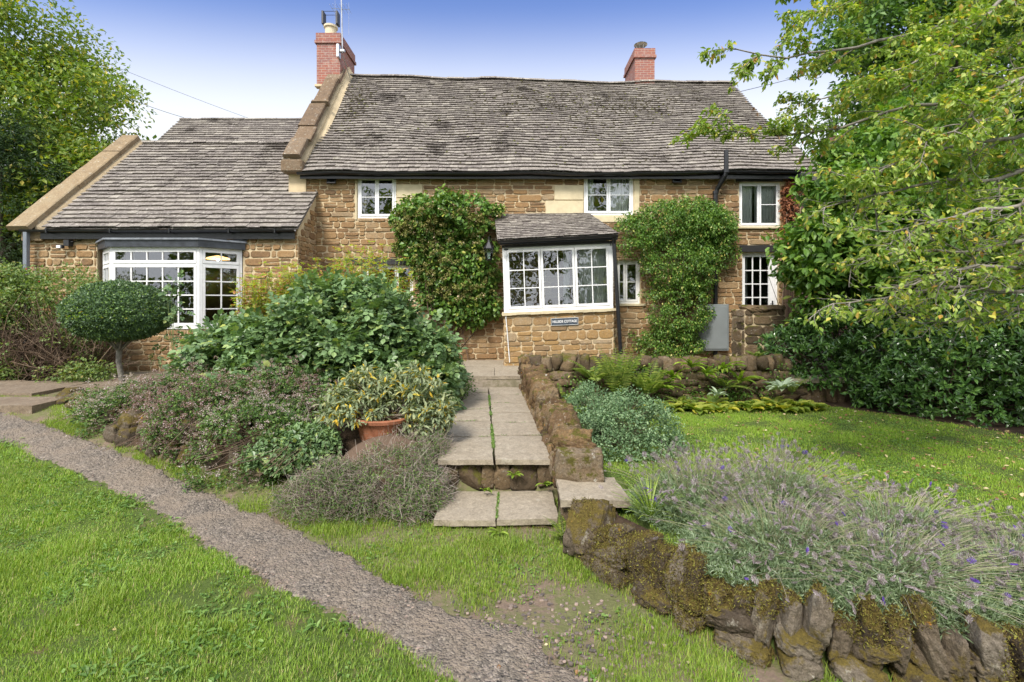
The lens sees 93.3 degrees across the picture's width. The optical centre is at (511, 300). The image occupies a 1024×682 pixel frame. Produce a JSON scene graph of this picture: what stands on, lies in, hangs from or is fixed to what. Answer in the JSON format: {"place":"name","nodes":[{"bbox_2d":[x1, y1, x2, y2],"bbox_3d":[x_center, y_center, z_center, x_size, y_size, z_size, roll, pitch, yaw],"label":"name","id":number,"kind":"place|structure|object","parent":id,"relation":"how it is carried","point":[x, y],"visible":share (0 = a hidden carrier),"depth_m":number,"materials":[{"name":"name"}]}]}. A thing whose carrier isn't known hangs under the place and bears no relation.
{"place":"outdoors","nodes":[
{"label":"outdoors","id":0,"kind":"place"},
{"bbox_2d":[0,412,590,681],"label":"gravel path","id":1,"kind":"structure","parent":0,"point":[462,652],"depth_m":3.88,"materials":[{"name":"grey gravel"}]},
{"bbox_2d":[0,356,840,405],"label":"patio","id":2,"kind":"structure","parent":0,"point":[487,383],"depth_m":9.65,"materials":[{"name":"beige stone"}]},
{"bbox_2d":[0,257,164,382],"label":"rose hip rambler","id":3,"kind":"object","parent":2,"relation":"on","point":[60,352],"visible":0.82,"depth_m":9.44,"materials":[{"name":"green plant"}]},
{"bbox_2d":[156,118,301,140],"bbox_3d":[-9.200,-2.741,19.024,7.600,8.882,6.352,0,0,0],"label":"roof","id":4,"kind":"structure","parent":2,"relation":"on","point":[240,129],"depth_m":18.29,"materials":[{"name":"stone"}]},
{"bbox_2d":[5,10,816,371],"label":"cottage","id":5,"kind":"structure","parent":2,"relation":"on","point":[567,172],"depth_m":12.30,"materials":[{"name":"stone"}]},
{"bbox_2d":[56,240,80,248],"bbox_3d":[-10.225,-1.310,11.176,0.485,0.219,0.144,0,0,-13],"label":"security light","id":6,"kind":"object","parent":5,"relation":"attached to","point":[67,242],"visible":1,"depth_m":11.11,"materials":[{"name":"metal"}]},
{"bbox_2d":[95,238,247,328],"bbox_3d":[-7.900,-0.429,10.925,3.640,2.097,0.879,0,0,0],"label":"window","id":7,"kind":"structure","parent":5,"relation":"in","point":[119,262],"depth_m":10.62,"materials":[{"name":"white paint"}]},
{"bbox_2d":[206,256,229,260],"bbox_3d":[-7.239,-1.231,11.900,0.520,0.518,0.520,0,0,0],"label":"pendant lamp","id":8,"kind":"object","parent":5,"relation":"hanging from","point":[217,258],"visible":0.91,"depth_m":11.82,"materials":[{"name":"metal"}]},
{"bbox_2d":[331,0,351,82],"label":"television aerial","id":9,"kind":"object","parent":5,"relation":"attached to","point":[339,50],"visible":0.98,"depth_m":14.73,"materials":[{"name":"white metal"}]},
{"bbox_2d":[358,179,395,217],"bbox_3d":[-3.439,-2.635,12.393,0.980,1.072,0.175,0,0,0],"label":"window","id":10,"kind":"structure","parent":5,"relation":"in","point":[362,197],"depth_m":12.32,"materials":[{"name":"white paint"}]},
{"bbox_2d":[365,265,412,300],"bbox_3d":[-3.148,-0.452,12.423,1.256,0.904,0.094,0,0,0],"label":"window","id":11,"kind":"structure","parent":5,"relation":"in","point":[391,266],"depth_m":12.38,"materials":[{"name":"white paint"}]},
{"bbox_2d":[387,183,506,358],"bbox_3d":[-1.601,-0.694,11.769,2.965,4.369,1.224,0,0,0],"label":"climbing hydrangea","id":12,"kind":"object","parent":5,"relation":"attached to","point":[441,235],"visible":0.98,"depth_m":11.79,"materials":[{"name":"green plant"}]},
{"bbox_2d":[483,237,493,260],"bbox_3d":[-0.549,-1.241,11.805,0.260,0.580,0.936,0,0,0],"label":"wall lantern","id":13,"kind":"object","parent":5,"relation":"attached to","point":[488,245],"depth_m":11.42,"materials":[{"name":"metal"}]},
{"bbox_2d":[502,243,612,312],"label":"window","id":14,"kind":"structure","parent":5,"relation":"in","point":[595,267],"depth_m":11.17,"materials":[{"name":"white paint"}]},
{"bbox_2d":[551,317,577,325],"bbox_3d":[1.208,0.477,11.112,0.625,0.194,0.036,0,0,0],"label":"name sign","id":15,"kind":"object","parent":5,"relation":"attached to","point":[565,321],"visible":1,"depth_m":11.10,"materials":[{"name":"metal"}]},
{"bbox_2d":[584,179,632,214],"bbox_3d":[2.458,-2.688,12.394,1.256,1.026,0.176,0,0,0],"label":"window","id":16,"kind":"structure","parent":5,"relation":"in","point":[619,192],"depth_m":12.43,"materials":[{"name":"white paint"}]},
{"bbox_2d":[614,261,645,305],"bbox_3d":[2.994,-0.445,12.350,0.793,1.163,0.240,0,0,0],"label":"window","id":17,"kind":"structure","parent":5,"relation":"in","point":[623,302],"depth_m":12.38,"materials":[{"name":"white paint"}]},
{"bbox_2d":[610,193,742,357],"bbox_3d":[4.032,-0.533,11.808,3.454,4.244,0.998,0,0,0],"label":"honeysuckle","id":18,"kind":"object","parent":5,"relation":"attached to","point":[719,224],"visible":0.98,"depth_m":11.78,"materials":[{"name":"green plant"}]},
{"bbox_2d":[695,304,728,350],"bbox_3d":[5.027,0.670,12.160,0.765,1.160,0.260,0,0,0],"label":"meter cabinet","id":19,"kind":"object","parent":5,"relation":"attached to","point":[716,335],"visible":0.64,"depth_m":12.03,"materials":[{"name":"grey metal"}]},
{"bbox_2d":[737,183,781,228],"bbox_3d":[6.341,-2.421,12.370,1.237,1.193,0.281,0,0,0],"label":"window","id":20,"kind":"structure","parent":5,"relation":"in","point":[764,193],"depth_m":12.46,"materials":[{"name":"white paint"}]},
{"bbox_2d":[742,253,776,304],"bbox_3d":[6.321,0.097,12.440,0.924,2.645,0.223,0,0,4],"label":"window","id":21,"kind":"structure","parent":5,"relation":"in","point":[771,297],"depth_m":12.38,"materials":[{"name":"white paint"}]},
{"bbox_2d":[777,179,805,358],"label":"autumn creeper","id":22,"kind":"object","parent":5,"relation":"attached to","point":[787,205],"visible":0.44,"depth_m":12.16,"materials":[{"name":"red plant"}]},
{"bbox_2d":[529,352,807,402],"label":"garden wall","id":23,"kind":"structure","parent":2,"relation":"on","point":[758,365],"depth_m":8.85,"materials":[{"name":"stone"}]},
{"bbox_2d":[560,357,618,381],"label":"fern","id":24,"kind":"object","parent":23,"relation":"on","point":[587,373],"visible":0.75,"depth_m":8.61,"materials":[{"name":"green plant"}]},
{"bbox_2d":[610,357,671,397],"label":"fern","id":25,"kind":"object","parent":23,"relation":"on","point":[650,384],"visible":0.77,"depth_m":8.27,"materials":[{"name":"green plant"}]},
{"bbox_2d":[638,377,684,390],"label":"strap fern","id":26,"kind":"object","parent":23,"relation":"on","point":[664,386],"visible":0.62,"depth_m":8.54,"materials":[{"name":"green plant"}]},
{"bbox_2d":[550,362,791,402],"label":"wall ivy","id":27,"kind":"object","parent":23,"relation":"attached to","point":[694,398],"depth_m":8.77,"materials":[{"name":"green plant"}]},
{"bbox_2d":[660,368,688,379],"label":"strap fern","id":28,"kind":"object","parent":27,"relation":"on","point":[671,373],"visible":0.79,"depth_m":8.57,"materials":[{"name":"green plant"}]},
{"bbox_2d":[673,357,708,370],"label":"strap fern","id":29,"kind":"object","parent":27,"relation":"on","point":[689,363],"visible":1,"depth_m":8.60,"materials":[{"name":"green plant"}]},
{"bbox_2d":[697,366,718,377],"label":"strap fern","id":30,"kind":"object","parent":27,"relation":"attached to","point":[707,372],"visible":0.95,"depth_m":8.62,"materials":[{"name":"green plant"}]},
{"bbox_2d":[718,361,745,373],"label":"strap fern","id":31,"kind":"object","parent":27,"relation":"attached to","point":[723,366],"visible":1,"depth_m":8.52,"materials":[{"name":"green plant"}]},
{"bbox_2d":[726,369,765,383],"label":"strap fern","id":32,"kind":"object","parent":27,"relation":"attached to","point":[739,378],"visible":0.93,"depth_m":8.58,"materials":[{"name":"green plant"}]},
{"bbox_2d":[702,375,755,391],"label":"fern","id":33,"kind":"object","parent":23,"relation":"attached to","point":[720,381],"visible":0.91,"depth_m":8.63,"materials":[{"name":"green plant"}]},
{"bbox_2d":[778,372,817,394],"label":"fern","id":34,"kind":"object","parent":23,"relation":"on","point":[792,390],"visible":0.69,"depth_m":8.68,"materials":[{"name":"green plant"}]},
{"bbox_2d":[731,305,785,369],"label":"stone pier","id":35,"kind":"structure","parent":2,"relation":"on","point":[751,324],"depth_m":10.29,"materials":[{"name":"brown stone"}]},
{"bbox_2d":[0,418,902,681],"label":"lawn","id":36,"kind":"structure","parent":0,"point":[205,584],"depth_m":3.38,"materials":[{"name":"plant"}]},
{"bbox_2d":[0,437,348,681],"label":"lawn weeds","id":37,"kind":"object","parent":36,"relation":"on","point":[85,668],"visible":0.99,"depth_m":3.32,"materials":[{"name":"green plant"}]},
{"bbox_2d":[0,442,398,681],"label":"clover patches","id":38,"kind":"object","parent":36,"relation":"on","point":[198,609],"visible":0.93,"depth_m":3.56,"materials":[{"name":"green plant"}]},
{"bbox_2d":[0,336,1005,681],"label":"verge","id":39,"kind":"structure","parent":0,"point":[612,604],"depth_m":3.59,"materials":[{"name":"green plant"}]},
{"bbox_2d":[0,103,86,353],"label":"yew tree","id":40,"kind":"object","parent":39,"relation":"on","point":[6,250],"visible":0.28,"depth_m":13.80,"materials":[{"name":"green plant"}]},
{"bbox_2d":[0,378,156,413],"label":"patio slabs","id":41,"kind":"structure","parent":39,"relation":"on","point":[11,402],"depth_m":8.13,"materials":[{"name":"beige stone"}]},
{"bbox_2d":[0,0,159,300],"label":"broadleaf tree","id":42,"kind":"object","parent":39,"relation":"on","point":[36,86],"visible":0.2,"depth_m":16.21,"materials":[{"name":"green plant"}]},
{"bbox_2d":[55,387,450,517],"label":"bank wall","id":43,"kind":"structure","parent":39,"relation":"on","point":[124,418],"depth_m":6.10,"materials":[{"name":"stone"}]},
{"bbox_2d":[91,390,445,525],"bbox_3d":[-4.120,1.883,7.000,6.720,0.654,4.620,0,0,0],"label":"flower bed","id":44,"kind":"object","parent":39,"relation":"on","point":[349,437],"visible":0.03,"depth_m":5.80,"materials":[{"name":"soil"}]},
{"bbox_2d":[53,368,159,439],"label":"herb clump","id":45,"kind":"object","parent":44,"relation":"on","point":[88,410],"visible":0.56,"depth_m":6.72,"materials":[{"name":"green plant"}]},
{"bbox_2d":[54,279,177,385],"bbox_3d":[-6.715,0.614,8.295,1.691,1.986,1.548,0,0,0],"label":"topiary tree","id":46,"kind":"object","parent":44,"relation":"on","point":[119,312],"visible":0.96,"depth_m":7.86,"materials":[{"name":"green plant"}]},
{"bbox_2d":[93,354,226,437],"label":"herb clump","id":47,"kind":"object","parent":44,"relation":"on","point":[139,401],"visible":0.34,"depth_m":6.72,"materials":[{"name":"green plant"}]},
{"bbox_2d":[148,270,194,366],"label":"young rose","id":48,"kind":"object","parent":44,"relation":"on","point":[175,307],"visible":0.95,"depth_m":8.20,"materials":[{"name":"green plant"}]},
{"bbox_2d":[104,354,284,470],"bbox_3d":[-3.885,1.404,6.257,2.110,1.414,1.933,0,0,0],"label":"herb clump","id":49,"kind":"object","parent":44,"relation":"on","point":[201,398],"visible":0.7,"depth_m":6.03,"materials":[{"name":"green plant"}]},
{"bbox_2d":[169,384,333,495],"bbox_3d":[-3.163,1.701,5.675,2.309,1.353,2.025,0,0,0],"label":"herb clump","id":50,"kind":"object","parent":44,"relation":"on","point":[259,407],"visible":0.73,"depth_m":5.68,"materials":[{"name":"green plant"}]},
{"bbox_2d":[206,417,346,482],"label":"leafy perennial","id":51,"kind":"object","parent":44,"relation":"on","point":[297,444],"visible":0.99,"depth_m":5.36,"materials":[{"name":"green plant"}]},
{"bbox_2d":[241,355,363,424],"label":"herb clump","id":52,"kind":"object","parent":44,"relation":"on","point":[299,385],"visible":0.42,"depth_m":6.73,"materials":[{"name":"green plant"}]},
{"bbox_2d":[153,266,470,413],"bbox_3d":[-3.275,0.753,7.912,5.189,2.639,2.888,0,0,0],"label":"rose shrub","id":53,"kind":"object","parent":44,"relation":"on","point":[336,322],"visible":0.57,"depth_m":7.39,"materials":[{"name":"green plant"}]},
{"bbox_2d":[229,240,416,317],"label":"tall rose","id":54,"kind":"object","parent":44,"relation":"on","point":[258,301],"visible":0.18,"depth_m":8.91,"materials":[{"name":"yellow plant"}]},
{"bbox_2d":[264,409,460,530],"bbox_3d":[-1.265,1.914,5.315,1.798,1.431,2.382,0,0,36],"label":"twiggy mound","id":55,"kind":"object","parent":44,"relation":"on","point":[379,473],"visible":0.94,"depth_m":4.90,"materials":[{"name":"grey plant"}]},
{"bbox_2d":[353,414,408,441],"bbox_3d":[-1.561,1.599,5.900,0.756,0.420,0.756,0,0,0],"label":"terracotta pot","id":56,"kind":"object","parent":44,"relation":"on","point":[372,429],"visible":0.2,"depth_m":5.60,"materials":[{"name":"orange ceramic"}]},
{"bbox_2d":[311,360,457,437],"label":"sage plant","id":57,"kind":"object","parent":56,"relation":"in","point":[382,395],"visible":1,"depth_m":5.72,"materials":[{"name":"green plant"}]},
{"bbox_2d":[451,362,478,400],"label":"leafy perennial","id":58,"kind":"object","parent":44,"relation":"on","point":[466,389],"visible":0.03,"depth_m":8.48,"materials":[{"name":"green plant"}]},
{"bbox_2d":[63,404,905,681],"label":"edge tufts","id":59,"kind":"object","parent":39,"relation":"on","point":[509,532],"visible":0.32,"depth_m":4.54,"materials":[{"name":"green plant"}]},
{"bbox_2d":[487,527,507,536],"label":"weed","id":60,"kind":"object","parent":39,"relation":"on","point":[493,532],"visible":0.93,"depth_m":4.50,"materials":[{"name":"green plant"}]},
{"bbox_2d":[434,360,632,533],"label":"garden steps","id":61,"kind":"structure","parent":39,"relation":"on","point":[523,452],"depth_m":5.31,"materials":[{"name":"stone"}]},
{"bbox_2d":[459,392,540,518],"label":"joint moss","id":62,"kind":"object","parent":61,"relation":"on","point":[493,445],"visible":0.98,"depth_m":6.13,"materials":[{"name":"green plant"}]},
{"bbox_2d":[543,508,565,538],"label":"fern","id":63,"kind":"object","parent":39,"relation":"on","point":[559,530],"visible":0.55,"depth_m":4.44,"materials":[{"name":"green plant"}]},
{"bbox_2d":[418,562,693,681],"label":"loose stones","id":64,"kind":"object","parent":39,"relation":"on","point":[556,654],"visible":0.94,"depth_m":3.24,"materials":[{"name":"grey gravel"}]},
{"bbox_2d":[517,352,604,487],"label":"path wall","id":65,"kind":"structure","parent":39,"relation":"on","point":[575,452],"depth_m":5.61,"materials":[{"name":"brown stone"}]},
{"bbox_2d":[352,501,840,681],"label":"verge weeds","id":66,"kind":"object","parent":39,"relation":"on","point":[578,642],"visible":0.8,"depth_m":3.90,"materials":[{"name":"green plant"}]},
{"bbox_2d":[562,497,1023,681],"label":"mossy retaining wall","id":67,"kind":"structure","parent":39,"relation":"on","point":[601,536],"depth_m":2.90,"materials":[{"name":"stone"}]},
{"bbox_2d":[801,137,853,336],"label":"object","id":68,"kind":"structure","parent":39,"relation":"on","point":[813,178],"depth_m":21.24,"materials":[{"name":"plant"}]},
{"bbox_2d":[782,0,1023,214],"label":"broadleaf tree","id":69,"kind":"object","parent":39,"relation":"on","point":[880,16],"visible":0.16,"depth_m":14.19,"materials":[{"name":"green plant"}]},
{"bbox_2d":[0,0,1021,155],"label":"sky","id":70,"kind":"structure","parent":0,"point":[246,58],"materials":[{"name":"blue"}]},
{"bbox_2d":[573,405,1023,680],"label":"lawn","id":71,"kind":"structure","parent":0,"point":[976,431],"depth_m":5.79,"materials":[{"name":"plant"}]},
{"bbox_2d":[591,341,652,393],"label":"fern","id":72,"kind":"object","parent":71,"relation":"on","point":[615,380],"visible":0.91,"depth_m":8.22,"materials":[{"name":"green plant"}]},
{"bbox_2d":[562,379,691,465],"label":"grey leaf shrub","id":73,"kind":"object","parent":71,"relation":"on","point":[602,422],"visible":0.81,"depth_m":5.95,"materials":[{"name":"plant"}]},
{"bbox_2d":[611,470,682,524],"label":"grass tuft","id":74,"kind":"object","parent":71,"relation":"on","point":[652,512],"visible":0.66,"depth_m":4.13,"materials":[{"name":"green plant"}]},
{"bbox_2d":[662,395,700,402],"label":"fern","id":75,"kind":"object","parent":71,"relation":"on","point":[679,398],"visible":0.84,"depth_m":8.44,"materials":[{"name":"green plant"}]},
{"bbox_2d":[598,436,786,537],"bbox_3d":[1.575,1.598,4.310,1.670,0.668,1.635,0,0,0],"label":"lavender","id":76,"kind":"object","parent":71,"relation":"on","point":[667,480],"visible":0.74,"depth_m":4.15,"materials":[{"name":"green plant"}]},
{"bbox_2d":[682,404,714,415],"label":"hosta","id":77,"kind":"object","parent":71,"relation":"on","point":[696,409],"visible":0.99,"depth_m":8.02,"materials":[{"name":"green plant"}]},
{"bbox_2d":[697,395,729,404],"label":"hosta","id":78,"kind":"object","parent":71,"relation":"on","point":[712,399],"visible":0.58,"depth_m":8.47,"materials":[{"name":"green plant"}]},
{"bbox_2d":[707,386,726,396],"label":"pale perennial","id":79,"kind":"object","parent":71,"relation":"on","point":[718,392],"visible":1,"depth_m":8.28,"materials":[{"name":"green plant"}]},
{"bbox_2d":[708,403,728,411],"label":"hosta","id":80,"kind":"object","parent":71,"relation":"on","point":[721,409],"visible":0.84,"depth_m":8.12,"materials":[{"name":"green plant"}]},
{"bbox_2d":[713,402,740,413],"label":"hosta","id":81,"kind":"object","parent":71,"relation":"on","point":[730,407],"visible":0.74,"depth_m":8.12,"materials":[{"name":"green plant"}]},
{"bbox_2d":[735,401,765,411],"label":"hosta","id":82,"kind":"object","parent":71,"relation":"on","point":[757,405],"visible":0.96,"depth_m":8.14,"materials":[{"name":"green plant"}]},
{"bbox_2d":[642,432,900,527],"bbox_3d":[2.322,1.557,4.302,2.008,0.746,1.604,0,0,0],"label":"lavender","id":83,"kind":"object","parent":71,"relation":"on","point":[773,478],"visible":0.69,"depth_m":4.18,"materials":[{"name":"green plant"}]},
{"bbox_2d":[760,396,793,404],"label":"hosta","id":84,"kind":"object","parent":71,"relation":"on","point":[779,400],"visible":0.48,"depth_m":8.49,"materials":[{"name":"green plant"}]},
{"bbox_2d":[762,377,799,391],"bbox_3d":[4.697,1.458,8.439,0.575,0.222,0.540,0,0,-31],"label":"hellebore","id":85,"kind":"object","parent":71,"relation":"on","point":[782,385],"visible":1,"depth_m":8.40,"materials":[{"name":"green plant"}]},
{"bbox_2d":[770,402,802,412],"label":"hosta","id":86,"kind":"object","parent":71,"relation":"on","point":[785,408],"visible":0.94,"depth_m":8.06,"materials":[{"name":"green plant"}]},
{"bbox_2d":[643,471,941,603],"bbox_3d":[1.947,1.646,3.544,1.931,0.591,1.646,0,0,0],"label":"lavender","id":87,"kind":"object","parent":71,"relation":"on","point":[751,523],"visible":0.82,"depth_m":3.39,"materials":[{"name":"green plant"}]},
{"bbox_2d":[783,400,809,412],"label":"hosta","id":88,"kind":"object","parent":71,"relation":"on","point":[806,408],"visible":0.41,"depth_m":8.14,"materials":[{"name":"green plant"}]},
{"bbox_2d":[578,404,1023,498],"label":"lawn clover","id":89,"kind":"object","parent":71,"relation":"on","point":[900,467],"visible":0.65,"depth_m":6.13,"materials":[{"name":"green plant"}]},
{"bbox_2d":[796,399,814,406],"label":"hosta","id":90,"kind":"object","parent":71,"relation":"on","point":[807,404],"visible":0.41,"depth_m":8.13,"materials":[{"name":"green plant"}]},
{"bbox_2d":[808,403,829,410],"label":"hosta","id":91,"kind":"object","parent":71,"relation":"on","point":[819,405],"visible":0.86,"depth_m":8.13,"materials":[{"name":"green plant"}]},
{"bbox_2d":[652,406,1023,508],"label":"fallen leaves","id":92,"kind":"object","parent":71,"relation":"on","point":[1004,468],"visible":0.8,"depth_m":6.04,"materials":[{"name":"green plant"}]},
{"bbox_2d":[668,0,1023,360],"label":"plum tree","id":93,"kind":"object","parent":71,"relation":"on","point":[972,23],"visible":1,"depth_m":4.85,"materials":[{"name":"green plant"}]},
{"bbox_2d":[722,505,1023,643],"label":"lavender","id":94,"kind":"object","parent":71,"relation":"on","point":[940,566],"visible":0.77,"depth_m":3.02,"materials":[{"name":"green plant"}]},
{"bbox_2d":[754,472,1023,573],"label":"lavender","id":95,"kind":"object","parent":71,"relation":"on","point":[892,510],"visible":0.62,"depth_m":3.71,"materials":[{"name":"green plant"}]},
{"bbox_2d":[857,512,1023,626],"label":"lavender","id":96,"kind":"object","parent":71,"relation":"on","point":[1018,547],"visible":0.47,"depth_m":3.17,"materials":[{"name":"green plant"}]},
{"bbox_2d":[928,500,1023,576],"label":"lavender","id":97,"kind":"object","parent":71,"relation":"on","point":[1012,535],"visible":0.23,"depth_m":3.71,"materials":[{"name":"green plant"}]},
{"bbox_2d":[795,366,1023,435],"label":"shrub bed","id":98,"kind":"object","parent":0,"point":[1000,426],"visible":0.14,"depth_m":7.91,"materials":[{"name":"green plant"}]},
{"bbox_2d":[766,262,849,373],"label":"young shrub","id":99,"kind":"object","parent":98,"relation":"on","point":[793,312],"visible":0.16,"depth_m":9.65,"materials":[{"name":"green plant"}]},
{"bbox_2d":[790,375,853,402],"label":"stone wall","id":100,"kind":"structure","parent":98,"relation":"on","point":[817,395],"depth_m":8.85,"materials":[{"name":"stone"}]},
{"bbox_2d":[753,285,938,396],"bbox_3d":[6.250,0.682,9.432,3.467,2.274,2.342,0,0,30],"label":"evergreen shrub","id":101,"kind":"object","parent":98,"relation":"on","point":[795,348],"visible":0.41,"depth_m":9.02,"materials":[{"name":"green plant"}]},
{"bbox_2d":[760,75,1023,371],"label":"magnolia tree","id":102,"kind":"object","parent":98,"relation":"on","point":[811,251],"visible":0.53,"depth_m":8.80,"materials":[{"name":"green plant"}]},
{"bbox_2d":[804,118,1023,364],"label":"broadleaf tree","id":103,"kind":"object","parent":98,"relation":"on","point":[993,127],"visible":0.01,"depth_m":10.97,"materials":[{"name":"green plant"}]},
{"bbox_2d":[816,246,1023,427],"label":"evergreen shrub","id":104,"kind":"object","parent":98,"relation":"on","point":[934,378],"visible":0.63,"depth_m":7.77,"materials":[{"name":"green plant"}]},
{"bbox_2d":[937,293,1023,425],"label":"evergreen shrub","id":105,"kind":"object","parent":98,"relation":"on","point":[1002,388],"visible":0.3,"depth_m":7.68,"materials":[{"name":"green plant"}]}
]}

